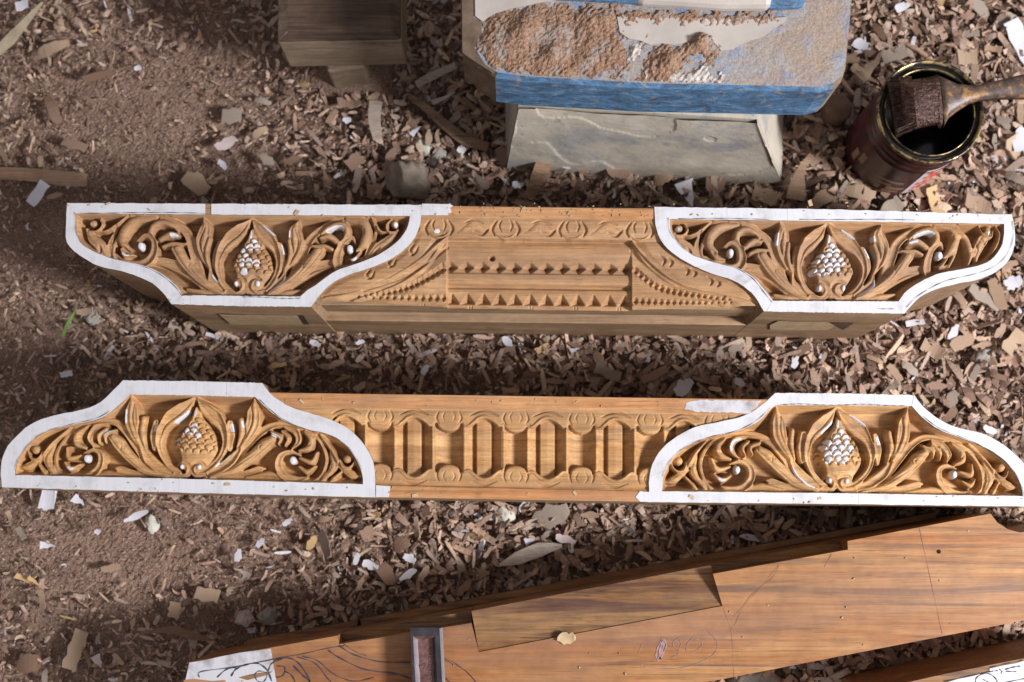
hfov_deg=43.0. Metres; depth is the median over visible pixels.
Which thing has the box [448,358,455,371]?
wood chip
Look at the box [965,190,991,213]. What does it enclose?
wood chip
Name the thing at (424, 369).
paper scrap
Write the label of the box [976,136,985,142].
wood chip
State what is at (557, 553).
wood chip
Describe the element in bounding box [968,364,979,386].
wood chip
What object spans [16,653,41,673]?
wood chip
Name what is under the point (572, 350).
paper scrap
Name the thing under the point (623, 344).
wood chip
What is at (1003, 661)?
timber beam
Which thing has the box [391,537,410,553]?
wood chip
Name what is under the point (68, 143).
wood chip
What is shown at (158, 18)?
wood chip
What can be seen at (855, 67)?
wood chip
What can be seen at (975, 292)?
wood chip
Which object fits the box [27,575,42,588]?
wood chip
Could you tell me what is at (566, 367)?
wood chip
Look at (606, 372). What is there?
wood chip
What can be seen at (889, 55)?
wood chip
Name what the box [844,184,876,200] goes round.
wood chip
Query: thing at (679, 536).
wood chip
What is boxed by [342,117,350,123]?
paper scrap
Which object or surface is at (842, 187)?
wood chip
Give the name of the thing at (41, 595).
wood chip
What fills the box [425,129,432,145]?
wood chip
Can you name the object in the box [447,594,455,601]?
wood chip
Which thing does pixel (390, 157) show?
wood chip
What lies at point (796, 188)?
wood splinter
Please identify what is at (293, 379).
wood chip
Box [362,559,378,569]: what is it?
paper scrap
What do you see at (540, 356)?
wood chip
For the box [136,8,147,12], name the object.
wood chip
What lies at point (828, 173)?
wood chip
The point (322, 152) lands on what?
wood chip
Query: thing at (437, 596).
wood chip
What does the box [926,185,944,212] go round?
wood chip
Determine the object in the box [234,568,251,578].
wood chip
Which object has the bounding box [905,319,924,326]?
paper scrap
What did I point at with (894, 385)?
wood chip
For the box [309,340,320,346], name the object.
paper scrap
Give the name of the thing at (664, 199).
wood chip
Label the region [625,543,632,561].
wood chip
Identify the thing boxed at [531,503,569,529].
wood chip
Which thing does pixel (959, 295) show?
wood chip
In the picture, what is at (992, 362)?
wood chip
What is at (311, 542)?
wood chip
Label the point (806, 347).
wood chip
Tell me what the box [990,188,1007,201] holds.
wood chip
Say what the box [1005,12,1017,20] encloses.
wood chip
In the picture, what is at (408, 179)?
rock
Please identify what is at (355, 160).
wood chip
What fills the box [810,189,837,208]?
wood chip
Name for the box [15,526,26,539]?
wood chip
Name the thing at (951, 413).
wood chip
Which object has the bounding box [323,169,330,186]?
wood chip
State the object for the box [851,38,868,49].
paper scrap
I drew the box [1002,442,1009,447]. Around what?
wood chip
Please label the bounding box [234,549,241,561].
paper scrap
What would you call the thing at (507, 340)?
paper scrap
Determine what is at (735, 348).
wood chip
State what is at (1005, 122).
wood chip
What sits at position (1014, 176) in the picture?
wood chip
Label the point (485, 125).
wood chip
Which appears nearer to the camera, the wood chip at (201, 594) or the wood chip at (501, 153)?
the wood chip at (201, 594)
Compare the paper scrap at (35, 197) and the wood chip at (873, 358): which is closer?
the wood chip at (873, 358)
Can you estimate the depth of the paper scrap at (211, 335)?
1.50 m
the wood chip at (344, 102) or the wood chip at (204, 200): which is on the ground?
the wood chip at (204, 200)
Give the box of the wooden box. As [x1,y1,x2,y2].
[278,0,406,88]
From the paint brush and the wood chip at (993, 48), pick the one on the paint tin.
the paint brush
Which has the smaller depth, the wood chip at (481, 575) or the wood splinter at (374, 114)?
the wood chip at (481, 575)
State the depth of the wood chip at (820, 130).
1.53 m
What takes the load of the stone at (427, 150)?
on the wood shavings
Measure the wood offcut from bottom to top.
0.037 m
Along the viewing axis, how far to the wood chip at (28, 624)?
1.46 m
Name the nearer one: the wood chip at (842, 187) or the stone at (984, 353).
the stone at (984, 353)
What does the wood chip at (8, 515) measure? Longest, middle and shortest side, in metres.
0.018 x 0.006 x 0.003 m
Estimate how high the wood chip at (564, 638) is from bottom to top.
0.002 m
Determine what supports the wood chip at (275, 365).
on the wood shavings
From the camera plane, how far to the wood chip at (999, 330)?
1.50 m
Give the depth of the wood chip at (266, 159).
1.52 m
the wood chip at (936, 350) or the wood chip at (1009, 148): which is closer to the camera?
the wood chip at (936, 350)
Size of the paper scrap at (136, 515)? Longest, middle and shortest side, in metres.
0.031 x 0.008 x 0.003 m
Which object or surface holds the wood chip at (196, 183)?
on the ground
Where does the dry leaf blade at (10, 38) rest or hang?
on the ground
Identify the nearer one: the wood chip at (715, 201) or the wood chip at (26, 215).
the wood chip at (26, 215)
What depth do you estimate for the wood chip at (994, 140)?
1.53 m
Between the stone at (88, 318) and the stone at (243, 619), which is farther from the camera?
the stone at (88, 318)
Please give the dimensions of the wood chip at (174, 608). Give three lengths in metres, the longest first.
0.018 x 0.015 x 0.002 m
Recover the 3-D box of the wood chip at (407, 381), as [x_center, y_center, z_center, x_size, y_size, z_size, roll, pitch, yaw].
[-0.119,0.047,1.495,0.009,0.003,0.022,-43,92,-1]
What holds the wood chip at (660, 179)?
on the ground
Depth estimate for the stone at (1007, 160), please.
1.54 m
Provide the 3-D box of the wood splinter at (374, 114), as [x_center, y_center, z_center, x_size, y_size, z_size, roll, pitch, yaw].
[-0.160,-0.258,1.522,0.017,0.012,0.046,0,82,0]
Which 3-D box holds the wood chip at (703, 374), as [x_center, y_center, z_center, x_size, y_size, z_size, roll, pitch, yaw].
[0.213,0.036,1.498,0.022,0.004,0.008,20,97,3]
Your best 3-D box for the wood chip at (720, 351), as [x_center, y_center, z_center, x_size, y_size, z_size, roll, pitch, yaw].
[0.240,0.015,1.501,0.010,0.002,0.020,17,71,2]
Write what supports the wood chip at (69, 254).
on the ground
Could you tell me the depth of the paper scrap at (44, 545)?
1.46 m
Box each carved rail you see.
[1,380,1023,507]
[66,203,1014,339]
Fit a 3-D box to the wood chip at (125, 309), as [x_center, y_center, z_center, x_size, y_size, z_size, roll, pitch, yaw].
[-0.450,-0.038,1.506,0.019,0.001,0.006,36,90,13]
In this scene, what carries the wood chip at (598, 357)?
on the ground
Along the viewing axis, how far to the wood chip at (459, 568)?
1.46 m
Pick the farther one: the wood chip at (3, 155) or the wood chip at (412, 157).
the wood chip at (3, 155)
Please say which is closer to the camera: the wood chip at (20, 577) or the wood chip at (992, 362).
the wood chip at (20, 577)
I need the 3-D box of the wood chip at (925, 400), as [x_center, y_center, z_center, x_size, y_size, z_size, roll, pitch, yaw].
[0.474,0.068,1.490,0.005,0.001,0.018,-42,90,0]
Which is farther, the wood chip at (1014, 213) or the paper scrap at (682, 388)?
the wood chip at (1014, 213)
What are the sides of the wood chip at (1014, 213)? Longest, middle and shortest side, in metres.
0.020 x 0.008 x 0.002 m
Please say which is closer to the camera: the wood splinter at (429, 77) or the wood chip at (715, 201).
the wood chip at (715, 201)
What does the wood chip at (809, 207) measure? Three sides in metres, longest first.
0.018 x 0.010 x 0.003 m
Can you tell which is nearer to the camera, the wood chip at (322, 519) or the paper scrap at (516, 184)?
the wood chip at (322, 519)
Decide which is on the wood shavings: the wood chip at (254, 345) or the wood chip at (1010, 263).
the wood chip at (254, 345)
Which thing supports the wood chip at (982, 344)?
on the wood shavings
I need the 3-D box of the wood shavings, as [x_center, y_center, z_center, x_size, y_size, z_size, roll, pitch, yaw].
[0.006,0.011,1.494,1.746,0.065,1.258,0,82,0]
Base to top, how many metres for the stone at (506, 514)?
0.018 m
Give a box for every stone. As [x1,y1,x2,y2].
[53,17,65,31]
[84,309,100,324]
[144,514,159,533]
[234,609,253,627]
[257,606,278,624]
[413,137,432,156]
[428,146,446,166]
[492,502,515,525]
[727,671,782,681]
[972,347,998,367]
[990,154,1011,166]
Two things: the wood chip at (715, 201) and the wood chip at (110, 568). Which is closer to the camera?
the wood chip at (110, 568)
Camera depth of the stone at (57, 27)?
1.56 m
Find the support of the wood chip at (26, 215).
on the ground
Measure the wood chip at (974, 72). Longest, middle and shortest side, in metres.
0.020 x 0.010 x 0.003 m
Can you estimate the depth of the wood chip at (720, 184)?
1.52 m
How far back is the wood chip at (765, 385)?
1.49 m
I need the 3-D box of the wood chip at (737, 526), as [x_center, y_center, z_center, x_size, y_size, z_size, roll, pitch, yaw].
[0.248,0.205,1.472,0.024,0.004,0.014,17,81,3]
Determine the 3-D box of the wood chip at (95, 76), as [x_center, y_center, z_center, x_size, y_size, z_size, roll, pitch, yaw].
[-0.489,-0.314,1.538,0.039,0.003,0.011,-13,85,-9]
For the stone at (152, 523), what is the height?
0.010 m
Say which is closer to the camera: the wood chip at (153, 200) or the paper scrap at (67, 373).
the paper scrap at (67, 373)
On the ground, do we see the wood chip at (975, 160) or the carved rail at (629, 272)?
the carved rail at (629, 272)
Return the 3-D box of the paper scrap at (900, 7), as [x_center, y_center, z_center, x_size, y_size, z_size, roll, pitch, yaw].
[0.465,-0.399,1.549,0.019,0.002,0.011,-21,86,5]
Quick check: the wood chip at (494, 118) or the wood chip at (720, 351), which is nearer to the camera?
the wood chip at (720, 351)
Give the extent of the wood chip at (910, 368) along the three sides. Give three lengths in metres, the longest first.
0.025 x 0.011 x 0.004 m
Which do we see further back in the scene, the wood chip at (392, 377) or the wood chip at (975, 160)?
the wood chip at (975, 160)
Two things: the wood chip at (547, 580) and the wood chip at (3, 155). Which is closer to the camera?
the wood chip at (547, 580)
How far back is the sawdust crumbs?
1.33 m
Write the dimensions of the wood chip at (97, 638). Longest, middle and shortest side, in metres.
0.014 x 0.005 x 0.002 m
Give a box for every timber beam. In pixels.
[184,512,1023,681]
[840,637,1023,681]
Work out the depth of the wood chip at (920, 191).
1.52 m
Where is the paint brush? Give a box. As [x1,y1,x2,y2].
[886,74,1023,137]
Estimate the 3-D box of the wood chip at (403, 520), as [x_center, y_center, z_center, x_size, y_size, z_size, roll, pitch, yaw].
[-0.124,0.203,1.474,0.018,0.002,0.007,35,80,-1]
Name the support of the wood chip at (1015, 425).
on the wood shavings
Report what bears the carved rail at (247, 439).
on the ground
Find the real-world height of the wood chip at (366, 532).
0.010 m
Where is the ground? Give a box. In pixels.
[0,0,1023,681]
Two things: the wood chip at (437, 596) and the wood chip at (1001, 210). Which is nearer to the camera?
the wood chip at (437, 596)
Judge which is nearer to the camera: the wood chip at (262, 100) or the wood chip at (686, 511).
the wood chip at (686, 511)
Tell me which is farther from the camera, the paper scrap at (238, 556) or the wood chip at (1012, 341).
the wood chip at (1012, 341)
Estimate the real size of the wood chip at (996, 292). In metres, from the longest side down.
0.039 x 0.016 x 0.003 m
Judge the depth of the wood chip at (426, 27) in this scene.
1.55 m
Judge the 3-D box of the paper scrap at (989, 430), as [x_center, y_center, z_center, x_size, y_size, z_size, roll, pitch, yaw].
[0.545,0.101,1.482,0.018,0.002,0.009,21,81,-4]
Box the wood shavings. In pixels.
[0,0,1023,681]
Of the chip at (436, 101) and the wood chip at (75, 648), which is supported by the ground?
the wood chip at (75, 648)
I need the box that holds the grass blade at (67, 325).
[61,306,76,337]
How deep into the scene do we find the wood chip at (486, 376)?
1.49 m
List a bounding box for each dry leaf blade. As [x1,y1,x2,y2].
[0,1,42,54]
[140,626,212,640]
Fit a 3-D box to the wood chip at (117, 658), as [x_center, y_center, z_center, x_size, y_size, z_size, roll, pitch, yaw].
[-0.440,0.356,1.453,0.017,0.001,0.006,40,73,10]
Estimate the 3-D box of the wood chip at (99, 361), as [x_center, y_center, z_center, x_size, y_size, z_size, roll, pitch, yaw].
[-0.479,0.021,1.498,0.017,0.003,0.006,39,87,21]
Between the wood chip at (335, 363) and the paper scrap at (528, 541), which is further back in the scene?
the wood chip at (335, 363)
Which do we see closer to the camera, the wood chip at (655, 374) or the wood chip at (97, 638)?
the wood chip at (97, 638)
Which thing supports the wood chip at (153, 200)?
on the ground
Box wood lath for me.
[0,167,86,186]
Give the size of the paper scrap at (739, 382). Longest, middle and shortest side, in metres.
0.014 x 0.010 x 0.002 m
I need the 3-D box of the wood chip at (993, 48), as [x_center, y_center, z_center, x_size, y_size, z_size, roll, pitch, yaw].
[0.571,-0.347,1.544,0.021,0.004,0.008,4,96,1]
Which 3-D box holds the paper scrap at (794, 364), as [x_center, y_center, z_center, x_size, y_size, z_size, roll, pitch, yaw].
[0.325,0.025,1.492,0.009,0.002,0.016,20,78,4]
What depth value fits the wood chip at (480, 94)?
1.54 m
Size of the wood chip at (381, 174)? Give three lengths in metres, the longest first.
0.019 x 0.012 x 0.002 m
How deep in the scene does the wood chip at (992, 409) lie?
1.49 m
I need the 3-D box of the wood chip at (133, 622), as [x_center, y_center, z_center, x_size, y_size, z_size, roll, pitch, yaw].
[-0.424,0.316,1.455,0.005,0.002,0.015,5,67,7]
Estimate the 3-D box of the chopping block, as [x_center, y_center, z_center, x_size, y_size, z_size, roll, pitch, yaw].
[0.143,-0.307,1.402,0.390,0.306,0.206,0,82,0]
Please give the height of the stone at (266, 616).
0.016 m
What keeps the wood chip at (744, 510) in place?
on the wood shavings
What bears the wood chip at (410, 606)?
on the wood shavings
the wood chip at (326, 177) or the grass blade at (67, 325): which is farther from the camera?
the wood chip at (326, 177)
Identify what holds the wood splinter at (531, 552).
on the wood shavings
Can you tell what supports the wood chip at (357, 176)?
on the wood shavings
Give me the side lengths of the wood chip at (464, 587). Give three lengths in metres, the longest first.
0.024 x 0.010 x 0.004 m
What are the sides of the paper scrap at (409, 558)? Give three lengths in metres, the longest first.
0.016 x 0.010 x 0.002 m
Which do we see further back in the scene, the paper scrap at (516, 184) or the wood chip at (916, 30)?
the wood chip at (916, 30)
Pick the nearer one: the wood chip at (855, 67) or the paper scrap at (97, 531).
the paper scrap at (97, 531)
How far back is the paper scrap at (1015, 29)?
1.55 m
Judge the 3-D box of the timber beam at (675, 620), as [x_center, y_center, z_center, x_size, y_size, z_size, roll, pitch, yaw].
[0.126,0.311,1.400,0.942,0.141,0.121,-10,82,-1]
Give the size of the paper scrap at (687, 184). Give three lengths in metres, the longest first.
0.032 x 0.024 x 0.003 m
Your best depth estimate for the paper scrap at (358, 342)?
1.50 m
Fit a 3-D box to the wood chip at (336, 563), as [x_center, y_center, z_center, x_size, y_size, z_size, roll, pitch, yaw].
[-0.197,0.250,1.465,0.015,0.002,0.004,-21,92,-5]
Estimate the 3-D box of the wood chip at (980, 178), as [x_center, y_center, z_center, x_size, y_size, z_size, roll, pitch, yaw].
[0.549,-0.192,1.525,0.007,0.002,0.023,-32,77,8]
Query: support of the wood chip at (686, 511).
on the ground
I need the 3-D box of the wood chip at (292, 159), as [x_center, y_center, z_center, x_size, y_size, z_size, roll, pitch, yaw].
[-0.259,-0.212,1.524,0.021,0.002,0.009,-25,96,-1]
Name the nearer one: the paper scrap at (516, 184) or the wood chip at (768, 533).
the wood chip at (768, 533)
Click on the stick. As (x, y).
(452, 130)
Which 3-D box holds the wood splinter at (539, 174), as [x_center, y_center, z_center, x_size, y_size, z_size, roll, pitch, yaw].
[0.036,-0.201,1.505,0.020,0.037,0.079,21,83,3]
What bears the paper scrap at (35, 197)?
on the ground
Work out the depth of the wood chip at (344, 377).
1.49 m
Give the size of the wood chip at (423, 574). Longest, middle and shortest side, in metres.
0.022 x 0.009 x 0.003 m
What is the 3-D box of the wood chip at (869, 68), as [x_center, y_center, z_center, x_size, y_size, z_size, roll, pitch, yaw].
[0.426,-0.327,1.544,0.017,0.008,0.046,40,91,15]
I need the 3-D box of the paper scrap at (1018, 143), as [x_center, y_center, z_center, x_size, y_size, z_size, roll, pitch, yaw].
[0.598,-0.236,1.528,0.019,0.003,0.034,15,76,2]
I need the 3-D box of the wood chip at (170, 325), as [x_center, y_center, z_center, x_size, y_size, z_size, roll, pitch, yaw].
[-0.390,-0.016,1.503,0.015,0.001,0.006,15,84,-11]
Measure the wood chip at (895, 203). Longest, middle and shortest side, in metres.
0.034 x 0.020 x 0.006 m
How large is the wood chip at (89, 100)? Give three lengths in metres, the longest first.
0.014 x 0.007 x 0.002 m
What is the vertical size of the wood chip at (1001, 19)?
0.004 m
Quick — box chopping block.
[460,0,851,184]
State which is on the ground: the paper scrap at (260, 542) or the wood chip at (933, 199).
the paper scrap at (260, 542)
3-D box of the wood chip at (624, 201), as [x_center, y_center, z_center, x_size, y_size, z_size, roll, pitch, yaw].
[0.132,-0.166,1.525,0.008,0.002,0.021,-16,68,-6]
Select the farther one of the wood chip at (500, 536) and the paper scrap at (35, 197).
the paper scrap at (35, 197)
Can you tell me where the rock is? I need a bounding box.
[384,160,430,199]
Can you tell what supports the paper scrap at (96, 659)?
on the wood shavings
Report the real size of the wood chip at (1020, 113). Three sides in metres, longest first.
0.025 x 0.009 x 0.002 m
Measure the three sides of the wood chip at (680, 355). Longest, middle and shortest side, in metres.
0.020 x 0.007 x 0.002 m
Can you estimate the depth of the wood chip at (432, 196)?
1.52 m
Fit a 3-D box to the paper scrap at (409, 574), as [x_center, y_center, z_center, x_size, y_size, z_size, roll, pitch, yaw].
[-0.117,0.263,1.460,0.023,0.002,0.010,-30,72,-1]
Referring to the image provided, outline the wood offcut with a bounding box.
[818,94,852,127]
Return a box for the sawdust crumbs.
[38,199,1022,681]
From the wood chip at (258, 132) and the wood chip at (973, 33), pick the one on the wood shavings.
the wood chip at (973, 33)
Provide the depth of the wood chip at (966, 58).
1.54 m
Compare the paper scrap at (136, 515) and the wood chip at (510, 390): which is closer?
the paper scrap at (136, 515)
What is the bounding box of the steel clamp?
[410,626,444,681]
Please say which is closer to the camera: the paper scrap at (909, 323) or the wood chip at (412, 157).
the paper scrap at (909, 323)
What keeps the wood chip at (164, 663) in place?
on the ground
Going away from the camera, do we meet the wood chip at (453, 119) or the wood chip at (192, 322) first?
the wood chip at (192, 322)
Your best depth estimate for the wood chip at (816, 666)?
1.45 m
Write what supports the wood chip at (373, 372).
on the wood shavings
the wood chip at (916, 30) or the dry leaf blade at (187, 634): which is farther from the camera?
the wood chip at (916, 30)
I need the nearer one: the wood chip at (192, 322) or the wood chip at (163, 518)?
the wood chip at (163, 518)
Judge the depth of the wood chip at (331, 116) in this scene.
1.53 m
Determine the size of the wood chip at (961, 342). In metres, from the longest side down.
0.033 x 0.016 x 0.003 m
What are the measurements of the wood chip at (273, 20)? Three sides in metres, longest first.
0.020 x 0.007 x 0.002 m
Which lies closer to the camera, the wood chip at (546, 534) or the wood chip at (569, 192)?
the wood chip at (546, 534)
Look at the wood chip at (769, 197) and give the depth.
1.52 m
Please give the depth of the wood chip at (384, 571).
1.46 m
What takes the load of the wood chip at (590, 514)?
on the wood shavings
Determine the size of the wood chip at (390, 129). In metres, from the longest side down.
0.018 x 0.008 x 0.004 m
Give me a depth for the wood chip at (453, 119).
1.53 m
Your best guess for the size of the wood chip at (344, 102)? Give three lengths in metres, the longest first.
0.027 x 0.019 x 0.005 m
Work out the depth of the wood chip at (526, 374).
1.50 m
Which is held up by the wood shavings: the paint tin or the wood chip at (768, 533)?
the wood chip at (768, 533)
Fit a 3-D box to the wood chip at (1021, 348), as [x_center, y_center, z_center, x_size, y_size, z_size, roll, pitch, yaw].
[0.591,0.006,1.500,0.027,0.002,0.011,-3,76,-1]
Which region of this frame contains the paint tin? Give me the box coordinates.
[844,60,983,195]
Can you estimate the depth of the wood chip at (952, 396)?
1.49 m
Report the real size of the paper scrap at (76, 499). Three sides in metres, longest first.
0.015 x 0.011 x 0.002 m
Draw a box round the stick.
[408,94,488,150]
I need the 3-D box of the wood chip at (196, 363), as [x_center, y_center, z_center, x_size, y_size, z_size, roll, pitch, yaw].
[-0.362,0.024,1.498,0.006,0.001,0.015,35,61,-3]
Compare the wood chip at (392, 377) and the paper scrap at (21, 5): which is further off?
the paper scrap at (21, 5)
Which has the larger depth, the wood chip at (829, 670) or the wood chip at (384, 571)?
the wood chip at (384, 571)
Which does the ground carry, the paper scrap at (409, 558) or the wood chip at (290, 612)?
the wood chip at (290, 612)
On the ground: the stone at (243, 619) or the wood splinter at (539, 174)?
the stone at (243, 619)
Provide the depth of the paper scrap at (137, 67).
1.54 m
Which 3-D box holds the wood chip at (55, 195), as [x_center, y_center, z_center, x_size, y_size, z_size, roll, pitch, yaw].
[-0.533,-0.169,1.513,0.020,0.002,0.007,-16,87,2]
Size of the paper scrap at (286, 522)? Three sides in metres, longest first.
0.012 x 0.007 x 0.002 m
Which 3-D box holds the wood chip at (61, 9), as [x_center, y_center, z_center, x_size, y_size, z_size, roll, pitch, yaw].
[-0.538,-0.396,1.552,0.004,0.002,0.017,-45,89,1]
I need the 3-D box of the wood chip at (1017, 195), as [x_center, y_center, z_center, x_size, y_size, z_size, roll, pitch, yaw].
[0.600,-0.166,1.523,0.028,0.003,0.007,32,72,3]
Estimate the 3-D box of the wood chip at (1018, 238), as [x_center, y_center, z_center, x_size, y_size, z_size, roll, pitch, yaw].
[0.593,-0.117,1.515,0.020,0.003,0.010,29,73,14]
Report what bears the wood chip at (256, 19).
on the wood shavings
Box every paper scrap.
[15,0,28,10]
[26,179,49,206]
[38,490,56,510]
[39,541,54,549]
[59,370,72,377]
[70,494,83,504]
[89,653,101,666]
[94,529,100,534]
[124,510,147,521]
[134,65,140,70]
[205,332,219,339]
[214,136,238,149]
[217,159,226,169]
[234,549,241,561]
[256,537,263,547]
[282,518,292,525]
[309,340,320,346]
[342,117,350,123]
[353,552,359,564]
[356,340,364,344]
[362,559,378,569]
[399,568,416,580]
[403,553,415,563]
[409,127,419,136]
[421,365,428,375]
[457,146,465,153]
[502,336,511,345]
[512,181,523,188]
[523,538,534,545]
[555,533,575,543]
[569,348,579,353]
[673,378,693,396]
[674,178,693,206]
[734,377,745,386]
[791,356,798,368]
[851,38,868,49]
[894,2,910,12]
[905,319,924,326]
[947,324,958,340]
[983,425,996,433]
[1003,275,1022,289]
[1004,17,1023,63]
[1012,126,1023,151]
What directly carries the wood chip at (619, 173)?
on the wood shavings
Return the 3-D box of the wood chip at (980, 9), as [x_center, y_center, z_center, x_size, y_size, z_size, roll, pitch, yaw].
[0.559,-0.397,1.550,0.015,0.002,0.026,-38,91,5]
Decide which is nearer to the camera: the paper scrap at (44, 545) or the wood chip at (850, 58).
the paper scrap at (44, 545)
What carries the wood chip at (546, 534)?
on the wood shavings
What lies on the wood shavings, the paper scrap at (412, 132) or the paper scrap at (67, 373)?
the paper scrap at (412, 132)
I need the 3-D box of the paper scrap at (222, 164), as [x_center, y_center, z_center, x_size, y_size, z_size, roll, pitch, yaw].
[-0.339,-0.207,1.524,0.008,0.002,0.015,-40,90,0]
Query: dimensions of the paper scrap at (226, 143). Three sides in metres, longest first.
0.029 x 0.014 x 0.003 m
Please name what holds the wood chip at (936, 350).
on the wood shavings
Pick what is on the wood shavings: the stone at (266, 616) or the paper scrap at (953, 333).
the paper scrap at (953, 333)
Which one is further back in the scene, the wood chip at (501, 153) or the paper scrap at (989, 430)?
the wood chip at (501, 153)
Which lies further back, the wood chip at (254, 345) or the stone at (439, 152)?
the stone at (439, 152)
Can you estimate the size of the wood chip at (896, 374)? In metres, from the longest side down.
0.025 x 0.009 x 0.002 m
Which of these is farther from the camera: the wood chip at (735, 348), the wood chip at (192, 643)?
the wood chip at (735, 348)
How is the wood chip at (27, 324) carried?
on the ground
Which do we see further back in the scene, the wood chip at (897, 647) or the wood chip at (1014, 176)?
the wood chip at (1014, 176)
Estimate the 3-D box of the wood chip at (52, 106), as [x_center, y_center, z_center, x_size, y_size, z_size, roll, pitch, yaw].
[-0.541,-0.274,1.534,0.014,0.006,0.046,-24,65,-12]
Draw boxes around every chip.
[0,146,8,161]
[6,510,11,524]
[14,573,32,583]
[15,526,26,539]
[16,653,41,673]
[18,212,33,220]
[21,322,33,326]
[21,622,36,626]
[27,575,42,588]
[35,589,45,610]
[37,40,69,59]
[38,155,43,166]
[41,669,47,681]
[44,95,61,123]
[47,192,62,199]
[56,4,65,14]
[60,138,88,152]
[60,250,75,257]
[62,628,88,670]
[76,308,92,315]
[81,70,114,81]
[82,96,94,103]
[92,354,101,364]
[95,633,100,644]
[101,564,119,572]
[112,653,123,664]
[118,304,129,313]
[131,617,135,629]
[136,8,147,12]
[149,197,156,202]
[153,15,163,21]
[158,660,170,667]
[161,515,165,525]
[167,601,180,618]
[168,323,180,328]
[181,171,210,195]
[183,320,198,325]
[188,630,198,648]
[192,650,195,660]
[193,357,202,367]
[194,586,220,603]
[201,197,208,203]
[221,108,241,124]
[233,19,244,22]
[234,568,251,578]
[251,16,262,21]
[252,126,267,138]
[252,341,257,359]
[254,97,271,104]
[259,153,274,165]
[267,15,277,26]
[270,362,286,367]
[283,155,299,165]
[288,605,293,618]
[290,371,296,388]
[302,365,308,376]
[306,535,316,549]
[316,516,329,522]
[317,146,326,159]
[317,530,331,558]
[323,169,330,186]
[326,109,337,124]
[328,359,343,368]
[331,560,342,565]
[335,375,350,382]
[337,97,360,108]
[343,151,364,171]
[352,167,362,184]
[357,577,363,589]
[359,524,374,540]
[367,183,381,199]
[370,365,381,375]
[373,559,396,584]
[376,168,388,179]
[382,126,393,133]
[382,147,396,171]
[390,366,395,379]
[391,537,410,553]
[395,514,409,525]
[402,375,414,388]
[404,153,416,160]
[405,110,416,126]
[405,339,418,352]
[407,604,420,608]
[417,565,429,581]
[424,21,434,36]
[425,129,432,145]
[425,193,437,200]
[430,595,442,599]
[431,92,455,104]
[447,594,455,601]
[448,114,459,123]
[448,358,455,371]
[453,382,459,393]
[456,579,471,595]
[457,566,461,581]
[472,571,487,580]
[475,174,489,189]
[476,91,484,96]
[477,121,490,136]
[482,370,490,383]
[484,115,500,120]
[494,146,507,165]
[496,532,504,540]
[501,387,519,392]
[523,371,539,378]
[524,561,541,571]
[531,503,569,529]
[537,352,549,358]
[541,529,552,538]
[542,577,551,584]
[554,549,560,560]
[557,632,575,644]
[561,190,574,194]
[561,362,572,372]
[580,511,598,517]
[593,351,606,366]
[593,363,621,382]
[606,169,628,179]
[613,342,627,349]
[620,192,628,206]
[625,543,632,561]
[640,365,668,383]
[654,174,673,185]
[658,194,677,206]
[673,341,683,357]
[675,531,684,550]
[682,507,695,525]
[687,369,706,377]
[693,197,706,207]
[699,342,714,350]
[706,177,724,191]
[708,196,719,207]
[716,348,723,361]
[721,518,742,530]
[728,342,743,352]
[739,506,753,524]
[751,184,780,205]
[760,379,770,391]
[761,528,777,537]
[782,518,795,529]
[786,379,793,392]
[793,342,811,357]
[805,202,819,208]
[809,663,824,669]
[810,154,824,166]
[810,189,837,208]
[815,126,823,138]
[817,171,835,175]
[825,666,834,681]
[837,180,847,197]
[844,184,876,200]
[845,371,851,390]
[846,54,859,62]
[850,63,878,83]
[854,49,883,82]
[866,354,882,363]
[873,23,885,39]
[879,195,904,210]
[881,43,908,63]
[881,380,899,393]
[886,363,903,381]
[890,643,908,649]
[901,360,917,375]
[908,18,921,35]
[913,179,934,198]
[919,394,930,406]
[920,337,946,358]
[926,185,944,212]
[926,381,946,389]
[941,406,957,422]
[946,390,959,407]
[949,333,974,352]
[954,291,966,309]
[957,48,977,65]
[958,30,979,37]
[965,184,973,197]
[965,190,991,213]
[967,284,998,311]
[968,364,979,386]
[970,64,978,80]
[971,154,981,165]
[971,341,993,347]
[972,0,987,17]
[974,169,986,185]
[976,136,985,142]
[981,400,998,419]
[983,101,990,107]
[984,45,1001,51]
[986,278,1006,309]
[988,355,996,365]
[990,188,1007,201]
[990,204,1004,213]
[991,373,1007,381]
[992,134,996,149]
[993,13,1010,28]
[994,323,1005,337]
[995,114,1011,129]
[997,140,1005,150]
[999,260,1017,270]
[1001,327,1023,357]
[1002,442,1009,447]
[1004,171,1023,184]
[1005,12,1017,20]
[1005,133,1023,166]
[1012,210,1017,225]
[1013,418,1023,427]
[1014,192,1023,202]
[1014,342,1023,350]
[1015,235,1023,244]
[1016,104,1023,123]
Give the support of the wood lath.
on the wood shavings
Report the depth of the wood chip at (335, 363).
1.49 m
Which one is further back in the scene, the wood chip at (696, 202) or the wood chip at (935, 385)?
the wood chip at (696, 202)
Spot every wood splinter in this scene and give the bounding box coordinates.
[368,100,382,139]
[415,62,456,87]
[499,543,561,565]
[524,162,551,200]
[786,153,813,200]
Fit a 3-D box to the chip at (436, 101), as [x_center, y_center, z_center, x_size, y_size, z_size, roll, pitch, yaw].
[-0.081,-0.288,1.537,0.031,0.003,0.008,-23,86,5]
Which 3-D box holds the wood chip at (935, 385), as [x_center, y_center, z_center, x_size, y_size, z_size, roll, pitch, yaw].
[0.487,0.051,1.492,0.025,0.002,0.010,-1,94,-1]
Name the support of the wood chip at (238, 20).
on the ground

